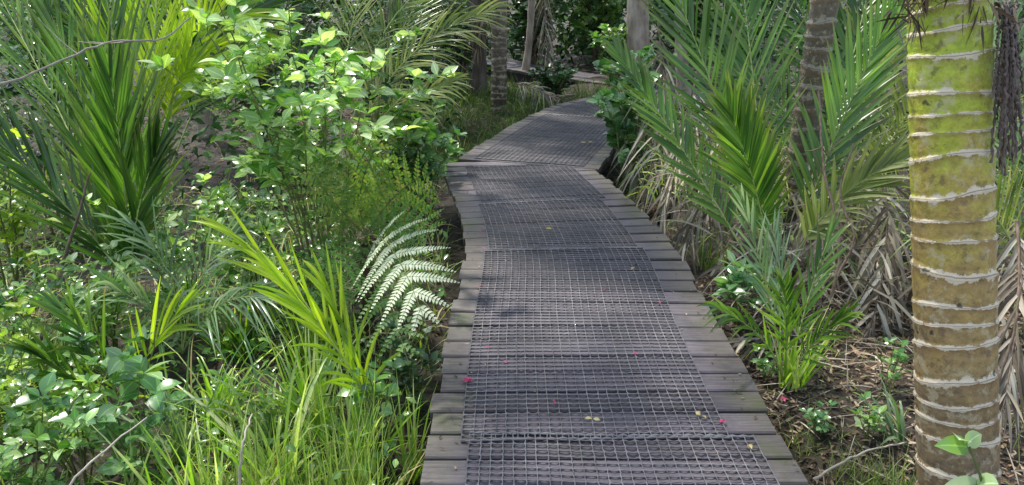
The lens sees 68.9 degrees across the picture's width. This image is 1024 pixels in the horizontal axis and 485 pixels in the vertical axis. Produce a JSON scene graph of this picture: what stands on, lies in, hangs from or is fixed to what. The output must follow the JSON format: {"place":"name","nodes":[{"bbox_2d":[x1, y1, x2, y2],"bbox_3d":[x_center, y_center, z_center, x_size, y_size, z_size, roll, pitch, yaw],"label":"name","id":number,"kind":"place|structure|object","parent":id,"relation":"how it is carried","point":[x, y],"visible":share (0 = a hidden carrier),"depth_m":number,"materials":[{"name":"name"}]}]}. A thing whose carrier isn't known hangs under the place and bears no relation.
{"place":"outdoors","nodes":[
{"label":"outdoors","id":0,"kind":"place"},
{"bbox_2d":[0,17,191,84],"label":"bare branch","id":1,"kind":"object","parent":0,"point":[72,56],"visible":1,"depth_m":3.07,"materials":[{"name":"grey wood"}]},
{"bbox_2d":[0,0,1023,484],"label":"ground","id":2,"kind":"structure","parent":0,"point":[456,248],"depth_m":4.41,"materials":[{"name":"soil"}]},
{"bbox_2d":[0,294,49,455],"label":"herb plant","id":3,"kind":"object","parent":2,"relation":"on","point":[9,363],"visible":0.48,"depth_m":3.07,"materials":[{"name":"green plant"}]},
{"bbox_2d":[0,256,55,389],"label":"herb plant","id":4,"kind":"object","parent":2,"relation":"on","point":[35,269],"visible":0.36,"depth_m":3.61,"materials":[{"name":"green plant"}]},
{"bbox_2d":[0,128,61,317],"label":"leafy shrub","id":5,"kind":"object","parent":2,"relation":"on","point":[13,224],"visible":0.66,"depth_m":4.24,"materials":[{"name":"green plant"}]},
{"bbox_2d":[0,30,90,234],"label":"leafy shrub","id":6,"kind":"object","parent":2,"relation":"on","point":[8,88],"visible":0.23,"depth_m":5.58,"materials":[{"name":"green plant"}]},
{"bbox_2d":[0,343,99,484],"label":"herb plant","id":7,"kind":"object","parent":2,"relation":"on","point":[15,416],"visible":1,"depth_m":2.70,"materials":[{"name":"green plant"}]},
{"bbox_2d":[0,334,100,450],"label":"shrub","id":8,"kind":"object","parent":2,"relation":"on","point":[62,410],"visible":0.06,"depth_m":3.37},
{"bbox_2d":[0,308,105,384],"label":"shrub","id":9,"kind":"object","parent":2,"relation":"on","point":[34,339],"visible":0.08,"depth_m":3.85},
{"bbox_2d":[0,0,110,130],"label":"bush","id":10,"kind":"object","parent":2,"relation":"on","point":[6,60],"visible":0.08,"depth_m":8.09,"materials":[{"name":"green plant"}]},
{"bbox_2d":[0,348,122,484],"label":"herb plant","id":11,"kind":"object","parent":2,"relation":"on","point":[87,432],"visible":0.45,"depth_m":2.94,"materials":[{"name":"green plant"}]},
{"bbox_2d":[0,247,142,397],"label":"herb plant","id":12,"kind":"object","parent":2,"relation":"on","point":[75,293],"visible":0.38,"depth_m":3.53,"materials":[{"name":"green plant"}]},
{"bbox_2d":[60,172,90,265],"bbox_3d":[-2.218,-0.119,3.797,0.021,0.451,0.230,17,26,39],"label":"dead stick","id":13,"kind":"object","parent":2,"relation":"on","point":[74,227],"visible":0.98,"depth_m":3.79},
{"bbox_2d":[26,240,152,354],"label":"herb plant","id":14,"kind":"object","parent":2,"relation":"on","point":[123,266],"visible":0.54,"depth_m":3.99,"materials":[{"name":"green plant"}]},
{"bbox_2d":[0,0,194,285],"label":"young palm","id":15,"kind":"object","parent":2,"relation":"on","point":[114,127],"visible":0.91,"depth_m":4.07,"materials":[{"name":"green plant"}]},
{"bbox_2d":[11,324,186,484],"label":"herb plant","id":16,"kind":"object","parent":2,"relation":"on","point":[137,366],"visible":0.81,"depth_m":2.90,"materials":[{"name":"green plant"}]},
{"bbox_2d":[0,276,208,420],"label":"seedling palm","id":17,"kind":"object","parent":2,"relation":"on","point":[55,307],"visible":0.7,"depth_m":3.00,"materials":[{"name":"green plant"}]},
{"bbox_2d":[69,417,146,484],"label":"dead stick","id":18,"kind":"object","parent":2,"relation":"on","point":[92,460],"visible":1,"depth_m":2.42,"materials":[{"name":"brown wood"}]},
{"bbox_2d":[86,184,229,334],"bbox_3d":[-1.919,0.110,4.262,0.671,0.974,0.690,0,20,0],"label":"herb plant","id":19,"kind":"object","parent":2,"relation":"on","point":[168,222],"visible":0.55,"depth_m":4.25,"materials":[{"name":"green plant"}]},
{"bbox_2d":[85,418,230,484],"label":"grass tuft","id":20,"kind":"object","parent":2,"relation":"on","point":[132,474],"visible":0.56,"depth_m":2.86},
{"bbox_2d":[9,0,312,180],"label":"palm","id":21,"kind":"object","parent":2,"relation":"on","point":[189,66],"visible":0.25,"depth_m":5.86,"materials":[{"name":"green plant"}]},
{"bbox_2d":[56,313,274,484],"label":"grass tuft","id":22,"kind":"object","parent":2,"relation":"on","point":[180,450],"visible":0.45,"depth_m":3.19,"materials":[{"name":"green leaf"}]},
{"bbox_2d":[68,195,285,369],"bbox_3d":[-1.522,0.248,3.595,0.983,0.838,0.719,-4,20,-10],"label":"seedling palm","id":23,"kind":"object","parent":2,"relation":"on","point":[112,284],"visible":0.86,"depth_m":3.68,"materials":[{"name":"green plant"}]},
{"bbox_2d":[186,0,216,138],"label":"tree","id":24,"kind":"object","parent":2,"relation":"on","point":[207,122],"visible":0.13,"depth_m":9.29,"materials":[{"name":"brown plant"}]},
{"bbox_2d":[88,391,317,484],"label":"grass tuft","id":25,"kind":"object","parent":2,"relation":"on","point":[188,471],"visible":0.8,"depth_m":2.71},
{"bbox_2d":[146,256,286,375],"bbox_3d":[-1.526,0.393,3.937,0.939,0.580,0.897,0,20,0],"label":"grass tuft","id":26,"kind":"object","parent":2,"relation":"on","point":[234,338],"visible":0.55,"depth_m":4.06,"materials":[{"name":"green plant"}]},
{"bbox_2d":[112,321,322,452],"bbox_3d":[-1.256,0.629,3.460,0.836,0.531,1.132,-2,20,-5],"label":"grass tuft","id":27,"kind":"object","parent":2,"relation":"on","point":[217,395],"visible":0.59,"depth_m":3.43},
{"bbox_2d":[0,165,450,484],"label":"ground cover","id":28,"kind":"object","parent":2,"relation":"on","point":[123,334],"visible":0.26,"depth_m":3.94,"materials":[{"name":"green plant"}]},
{"bbox_2d":[130,368,327,484],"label":"grass tuft","id":29,"kind":"object","parent":2,"relation":"on","point":[208,472],"visible":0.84,"depth_m":2.73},
{"bbox_2d":[0,155,464,484],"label":"grass","id":30,"kind":"structure","parent":2,"relation":"on","point":[304,276],"depth_m":4.50,"materials":[{"name":"plant"}]},
{"bbox_2d":[0,0,472,237],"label":"undergrowth","id":31,"kind":"object","parent":2,"relation":"on","point":[206,153],"visible":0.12,"depth_m":7.60,"materials":[{"name":"green plant"}]},
{"bbox_2d":[192,173,293,311],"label":"herb plant","id":32,"kind":"object","parent":2,"relation":"on","point":[265,218],"visible":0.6,"depth_m":4.40,"materials":[{"name":"green plant"}]},
{"bbox_2d":[0,99,490,484],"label":"dead leaves","id":33,"kind":"object","parent":2,"relation":"on","point":[308,411],"visible":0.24,"depth_m":4.55,"materials":[{"name":"plant"}]},
{"bbox_2d":[162,0,329,159],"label":"bush","id":34,"kind":"object","parent":2,"relation":"on","point":[261,81],"visible":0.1,"depth_m":7.74,"materials":[{"name":"green plant"}]},
{"bbox_2d":[135,340,378,469],"bbox_3d":[-0.896,0.740,3.227,0.911,0.640,1.161,10,22,25],"label":"grass tuft","id":35,"kind":"object","parent":2,"relation":"on","point":[266,413],"visible":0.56,"depth_m":3.21,"materials":[{"name":"green leaf"}]},
{"bbox_2d":[155,326,408,484],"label":"grass tuft","id":36,"kind":"object","parent":2,"relation":"on","point":[298,427],"visible":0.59,"depth_m":2.89,"materials":[{"name":"plant"}]},
{"bbox_2d":[194,304,380,445],"bbox_3d":[-0.927,0.537,3.233,0.551,0.710,0.950,3,20,8],"label":"grass tuft","id":37,"kind":"object","parent":2,"relation":"on","point":[301,383],"visible":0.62,"depth_m":3.29,"materials":[{"name":"plant"}]},
{"bbox_2d":[188,204,400,423],"bbox_3d":[-0.906,0.316,3.077,0.732,0.970,0.501,12,23,31],"label":"seedling palm","id":38,"kind":"object","parent":2,"relation":"on","point":[292,301],"visible":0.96,"depth_m":3.00,"materials":[{"name":"green plant"}]},
{"bbox_2d":[235,259,354,381],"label":"grass tuft","id":39,"kind":"object","parent":2,"relation":"on","point":[311,339],"visible":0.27,"depth_m":3.82,"materials":[{"name":"green plant"}]},
{"bbox_2d":[249,239,343,342],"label":"herb plant","id":40,"kind":"object","parent":2,"relation":"on","point":[316,297],"visible":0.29,"depth_m":3.95,"materials":[{"name":"green plant"}]},
{"bbox_2d":[139,0,463,310],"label":"leafy shrub","id":41,"kind":"object","parent":2,"relation":"on","point":[238,75],"visible":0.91,"depth_m":4.01,"materials":[{"name":"green plant"}]},
{"bbox_2d":[238,367,429,484],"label":"grass tuft","id":42,"kind":"object","parent":2,"relation":"on","point":[349,478],"visible":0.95,"depth_m":2.73,"materials":[{"name":"plant"}]},
{"bbox_2d":[278,354,427,483],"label":"grass tuft","id":43,"kind":"object","parent":2,"relation":"on","point":[349,423],"visible":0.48,"depth_m":3.03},
{"bbox_2d":[337,358,404,462],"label":"herb plant","id":44,"kind":"object","parent":2,"relation":"on","point":[398,363],"visible":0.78,"depth_m":3.02,"materials":[{"name":"green plant"}]},
{"bbox_2d":[285,130,458,364],"bbox_3d":[-0.562,0.187,3.554,0.767,1.292,1.427,-16,25,-38],"label":"tree fern","id":45,"kind":"object","parent":2,"relation":"on","point":[367,259],"visible":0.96,"depth_m":3.77,"materials":[{"name":"green plant"}]},
{"bbox_2d":[255,0,520,186],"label":"palm","id":46,"kind":"object","parent":2,"relation":"on","point":[451,18],"visible":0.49,"depth_m":6.33,"materials":[{"name":"green plant"}]},
{"bbox_2d":[352,87,447,217],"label":"leafy shrub","id":47,"kind":"object","parent":2,"relation":"on","point":[413,138],"visible":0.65,"depth_m":6.01,"materials":[{"name":"green plant"}]},
{"bbox_2d":[341,0,462,121],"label":"bush","id":48,"kind":"object","parent":2,"relation":"on","point":[427,70],"visible":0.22,"depth_m":9.25,"materials":[{"name":"green plant"}]},
{"bbox_2d":[377,315,442,411],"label":"herb plant","id":49,"kind":"object","parent":2,"relation":"on","point":[411,370],"visible":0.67,"depth_m":3.49,"materials":[{"name":"green plant"}]},
{"bbox_2d":[389,371,437,484],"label":"grass tuft","id":50,"kind":"object","parent":2,"relation":"on","point":[416,475],"visible":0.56,"depth_m":3.07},
{"bbox_2d":[406,125,467,221],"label":"leafy shrub","id":51,"kind":"object","parent":2,"relation":"on","point":[438,167],"visible":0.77,"depth_m":6.17,"materials":[{"name":"green plant"}]},
{"bbox_2d":[421,0,491,87],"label":"bush","id":52,"kind":"object","parent":2,"relation":"on","point":[467,54],"visible":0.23,"depth_m":12.23,"materials":[{"name":"green plant"}]},
{"bbox_2d":[468,0,487,95],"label":"tree","id":53,"kind":"object","parent":2,"relation":"on","point":[479,75],"visible":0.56,"depth_m":11.81,"materials":[{"name":"brown plant"}]},
{"bbox_2d":[491,0,507,114],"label":"palm tree","id":54,"kind":"object","parent":2,"relation":"on","point":[499,74],"visible":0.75,"depth_m":10.45,"materials":[{"name":"grey plant"}]},
{"bbox_2d":[469,0,499,66],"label":"dead frond","id":55,"kind":"object","parent":54,"relation":"hanging from","point":[479,50],"visible":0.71,"depth_m":10.13,"materials":[{"name":"brown plant"}]},
{"bbox_2d":[0,0,1023,79],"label":"forest","id":56,"kind":"object","parent":2,"relation":"on","point":[567,6],"visible":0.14,"depth_m":15.14,"materials":[{"name":"green plant"}]},
{"bbox_2d":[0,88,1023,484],"bbox_3d":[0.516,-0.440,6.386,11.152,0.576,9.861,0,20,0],"label":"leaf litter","id":57,"kind":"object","parent":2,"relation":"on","point":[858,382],"visible":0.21,"depth_m":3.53,"materials":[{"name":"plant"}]},
{"bbox_2d":[295,70,731,222],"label":"grass","id":58,"kind":"structure","parent":2,"relation":"on","point":[446,114],"depth_m":10.41,"materials":[{"name":"plant"}]},
{"bbox_2d":[521,0,534,69],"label":"tree","id":59,"kind":"object","parent":2,"relation":"on","point":[526,63],"visible":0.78,"depth_m":13.48,"materials":[{"name":"grey plant"}]},
{"bbox_2d":[532,0,557,75],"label":"dead frond","id":60,"kind":"object","parent":59,"relation":"hanging from","point":[547,61],"visible":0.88,"depth_m":12.37,"materials":[{"name":"brown plant"}]},
{"bbox_2d":[507,0,565,64],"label":"tree","id":61,"kind":"object","parent":2,"relation":"on","point":[518,34],"visible":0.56,"depth_m":14.46,"materials":[{"name":"green plant"}]},
{"bbox_2d":[514,81,571,113],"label":"dead frond","id":62,"kind":"object","parent":2,"relation":"on","point":[554,96],"visible":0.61,"depth_m":10.60,"materials":[{"name":"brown plant"}]},
{"bbox_2d":[526,60,578,104],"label":"bush","id":63,"kind":"object","parent":2,"relation":"on","point":[551,81],"visible":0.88,"depth_m":11.48,"materials":[{"name":"green plant"}]},
{"bbox_2d":[566,0,626,60],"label":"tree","id":64,"kind":"object","parent":2,"relation":"on","point":[589,11],"visible":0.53,"depth_m":14.52,"materials":[{"name":"green plant"}]},
{"bbox_2d":[588,22,627,76],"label":"bush","id":65,"kind":"object","parent":2,"relation":"on","point":[596,43],"visible":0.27,"depth_m":11.79,"materials":[{"name":"green plant"}]},
{"bbox_2d":[420,58,807,484],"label":"boardwalk","id":66,"kind":"structure","parent":2,"relation":"on","point":[554,317],"depth_m":3.41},
{"bbox_2d":[428,182,798,482],"bbox_3d":[0.250,0.256,3.993,1.551,0.007,5.560,0,20,0],"label":"leaf debris","id":67,"kind":"object","parent":66,"relation":"on","point":[455,467],"visible":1,"depth_m":3.24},
{"bbox_2d":[586,64,661,191],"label":"round leaved shrub","id":68,"kind":"object","parent":2,"relation":"on","point":[614,116],"visible":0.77,"depth_m":6.79,"materials":[{"name":"green plant"}]},
{"bbox_2d":[592,44,658,102],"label":"round leaved shrub","id":69,"kind":"object","parent":2,"relation":"on","point":[645,52],"visible":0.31,"depth_m":8.99,"materials":[{"name":"green plant"}]},
{"bbox_2d":[607,111,661,201],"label":"dead frond","id":70,"kind":"object","parent":2,"relation":"on","point":[634,163],"visible":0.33,"depth_m":6.74,"materials":[{"name":"brown plant"}]},
{"bbox_2d":[626,0,654,85],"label":"tree","id":71,"kind":"object","parent":2,"relation":"on","point":[637,18],"visible":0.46,"depth_m":11.36,"materials":[{"name":"grey plant"}]},
{"bbox_2d":[618,22,690,211],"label":"dead frond","id":72,"kind":"object","parent":2,"relation":"on","point":[645,194],"visible":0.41,"depth_m":6.49,"materials":[{"name":"beige plant"}]},
{"bbox_2d":[634,71,712,246],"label":"dead frond","id":73,"kind":"object","parent":2,"relation":"on","point":[665,201],"visible":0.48,"depth_m":5.60,"materials":[{"name":"beige plant"}]},
{"bbox_2d":[674,0,690,95],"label":"tree","id":74,"kind":"object","parent":2,"relation":"on","point":[680,56],"visible":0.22,"depth_m":10.56,"materials":[{"name":"brown plant"}]},
{"bbox_2d":[649,0,719,54],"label":"bush","id":75,"kind":"object","parent":2,"relation":"on","point":[667,44],"visible":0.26,"depth_m":12.08,"materials":[{"name":"green plant"}]},
{"bbox_2d":[658,144,749,274],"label":"dead frond","id":76,"kind":"object","parent":2,"relation":"on","point":[687,237],"visible":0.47,"depth_m":5.11,"materials":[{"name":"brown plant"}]},
{"bbox_2d":[685,182,741,289],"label":"dead frond","id":77,"kind":"object","parent":2,"relation":"on","point":[715,268],"visible":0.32,"depth_m":5.04,"materials":[{"name":"brown plant"}]},
{"bbox_2d":[686,217,740,270],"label":"grass tuft","id":78,"kind":"object","parent":2,"relation":"on","point":[701,257],"visible":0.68,"depth_m":4.99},
{"bbox_2d":[712,249,783,327],"bbox_3d":[1.248,0.291,4.021,0.401,0.430,0.479,0,20,0],"label":"glossy sapling","id":79,"kind":"object","parent":2,"relation":"on","point":[731,286],"visible":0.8,"depth_m":3.94,"materials":[{"name":"green plant"}]},
{"bbox_2d":[600,0,909,280],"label":"young palm","id":80,"kind":"object","parent":2,"relation":"on","point":[748,138],"visible":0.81,"depth_m":4.41,"materials":[{"name":"green plant"}]},
{"bbox_2d":[751,343,782,380],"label":"herb plant","id":81,"kind":"object","parent":2,"relation":"on","point":[763,364],"visible":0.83,"depth_m":3.55,"materials":[{"name":"green plant"}]},
{"bbox_2d":[695,183,866,383],"bbox_3d":[1.163,0.232,3.349,0.674,0.944,0.845,5,20,13],"label":"seedling palm","id":82,"kind":"object","parent":2,"relation":"on","point":[788,293],"visible":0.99,"depth_m":3.38,"materials":[{"name":"green plant"}]},
{"bbox_2d":[727,311,848,367],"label":"dead frond","id":83,"kind":"object","parent":2,"relation":"on","point":[740,341],"visible":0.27,"depth_m":3.76,"materials":[{"name":"brown plant"}]},
{"bbox_2d":[761,297,838,391],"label":"grass tuft","id":84,"kind":"object","parent":2,"relation":"on","point":[791,376],"visible":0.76,"depth_m":3.42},
{"bbox_2d":[779,0,840,236],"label":"palm tree","id":85,"kind":"object","parent":2,"relation":"on","point":[822,14],"visible":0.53,"depth_m":5.03,"materials":[{"name":"grey plant"}]},
{"bbox_2d":[602,0,1023,220],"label":"undergrowth","id":86,"kind":"object","parent":2,"relation":"on","point":[782,37],"visible":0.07,"depth_m":8.32,"materials":[{"name":"green plant"}]},
{"bbox_2d":[607,56,1023,368],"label":"dead leaves","id":87,"kind":"object","parent":2,"relation":"on","point":[899,303],"visible":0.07,"depth_m":4.34,"materials":[{"name":"brown plant"}]},
{"bbox_2d":[837,143,883,275],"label":"bare branch","id":88,"kind":"object","parent":87,"relation":"on","point":[852,241],"visible":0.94,"depth_m":3.92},
{"bbox_2d":[611,74,1023,325],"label":"grass","id":89,"kind":"structure","parent":2,"relation":"on","point":[818,205],"depth_m":5.26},
{"bbox_2d":[804,91,855,298],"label":"bare branch","id":90,"kind":"object","parent":89,"relation":"on","point":[833,211],"visible":0.86,"depth_m":4.07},
{"bbox_2d":[798,398,837,437],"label":"herb plant","id":91,"kind":"object","parent":2,"relation":"on","point":[817,425],"visible":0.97,"depth_m":3.05,"materials":[{"name":"green plant"}]},
{"bbox_2d":[777,158,869,307],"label":"dead frond","id":92,"kind":"object","parent":2,"relation":"on","point":[813,244],"visible":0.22,"depth_m":4.53,"materials":[{"name":"brown plant"}]},
{"bbox_2d":[775,0,887,129],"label":"bush","id":93,"kind":"object","parent":2,"relation":"on","point":[839,43],"visible":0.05,"depth_m":8.76,"materials":[{"name":"green plant"}]},
{"bbox_2d":[681,0,1000,209],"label":"palm","id":94,"kind":"object","parent":2,"relation":"on","point":[897,108],"visible":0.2,"depth_m":6.12,"materials":[{"name":"green plant"}]},
{"bbox_2d":[774,182,910,300],"bbox_3d":[2.199,0.174,4.812,0.394,0.871,1.314,-6,21,-16],"label":"dead frond","id":95,"kind":"object","parent":2,"relation":"on","point":[907,266],"visible":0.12,"depth_m":4.71,"materials":[{"name":"brown plant"}]},
{"bbox_2d":[805,120,911,308],"bbox_3d":[2.214,-0.015,4.705,0.744,1.526,1.505,7,21,19],"label":"dead frond","id":96,"kind":"object","parent":2,"relation":"on","point":[870,214],"visible":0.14,"depth_m":4.69,"materials":[{"name":"brown plant"}]},
{"bbox_2d":[812,441,906,480],"bbox_3d":[1.298,0.811,2.792,0.440,0.060,0.028,-7,21,-20],"label":"dead stick","id":97,"kind":"object","parent":2,"relation":"on","point":[834,467],"visible":0.95,"depth_m":2.77,"materials":[{"name":"brown wood"}]},
{"bbox_2d":[697,277,1023,484],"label":"dead leaves","id":98,"kind":"object","parent":2,"relation":"on","point":[891,346],"visible":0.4,"depth_m":3.52,"materials":[{"name":"brown plant"}]},
{"bbox_2d":[823,439,906,484],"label":"grass tuft","id":99,"kind":"object","parent":2,"relation":"on","point":[851,469],"visible":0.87,"depth_m":2.80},
{"bbox_2d":[849,391,886,443],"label":"herb plant","id":100,"kind":"object","parent":2,"relation":"on","point":[874,418],"visible":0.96,"depth_m":2.93,"materials":[{"name":"green plant"}]},
{"bbox_2d":[730,323,1023,484],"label":"leaf litter","id":101,"kind":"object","parent":2,"relation":"on","point":[840,438],"depth_m":3.23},
{"bbox_2d":[844,187,912,341],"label":"dead frond","id":102,"kind":"object","parent":2,"relation":"on","point":[896,238],"visible":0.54,"depth_m":4.21,"materials":[{"name":"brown plant"}]},
{"bbox_2d":[852,379,904,452],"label":"grass tuft","id":103,"kind":"object","parent":2,"relation":"on","point":[900,426],"visible":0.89,"depth_m":2.95,"materials":[{"name":"green plant"}]},
{"bbox_2d":[844,429,916,484],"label":"grass tuft","id":104,"kind":"object","parent":2,"relation":"on","point":[895,477],"visible":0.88,"depth_m":2.71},
{"bbox_2d":[876,337,913,398],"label":"herb plant","id":105,"kind":"object","parent":2,"relation":"on","point":[899,354],"visible":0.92,"depth_m":3.23,"materials":[{"name":"green plant"}]},
{"bbox_2d":[876,0,1023,484],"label":"palm tree","id":106,"kind":"object","parent":2,"relation":"on","point":[953,94],"visible":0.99,"depth_m":2.29,"materials":[{"name":"green plant"}]},
{"bbox_2d":[900,0,1023,253],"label":"palm","id":107,"kind":"object","parent":2,"relation":"on","point":[1007,208],"visible":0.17,"depth_m":4.11,"materials":[{"name":"green plant"}]},
{"bbox_2d":[934,430,1023,484],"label":"round leaved shrub","id":108,"kind":"object","parent":2,"relation":"on","point":[956,444],"visible":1,"depth_m":1.94,"materials":[{"name":"green plant"}]},
{"bbox_2d":[996,220,1023,461],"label":"dead frond","id":109,"kind":"object","parent":2,"relation":"on","point":[1007,393],"visible":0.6,"depth_m":3.01,"materials":[{"name":"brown plant"}]},
{"bbox_2d":[999,265,1022,385],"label":"dead stick","id":110,"kind":"object","parent":2,"relation":"on","point":[1011,341],"visible":0.89,"depth_m":2.80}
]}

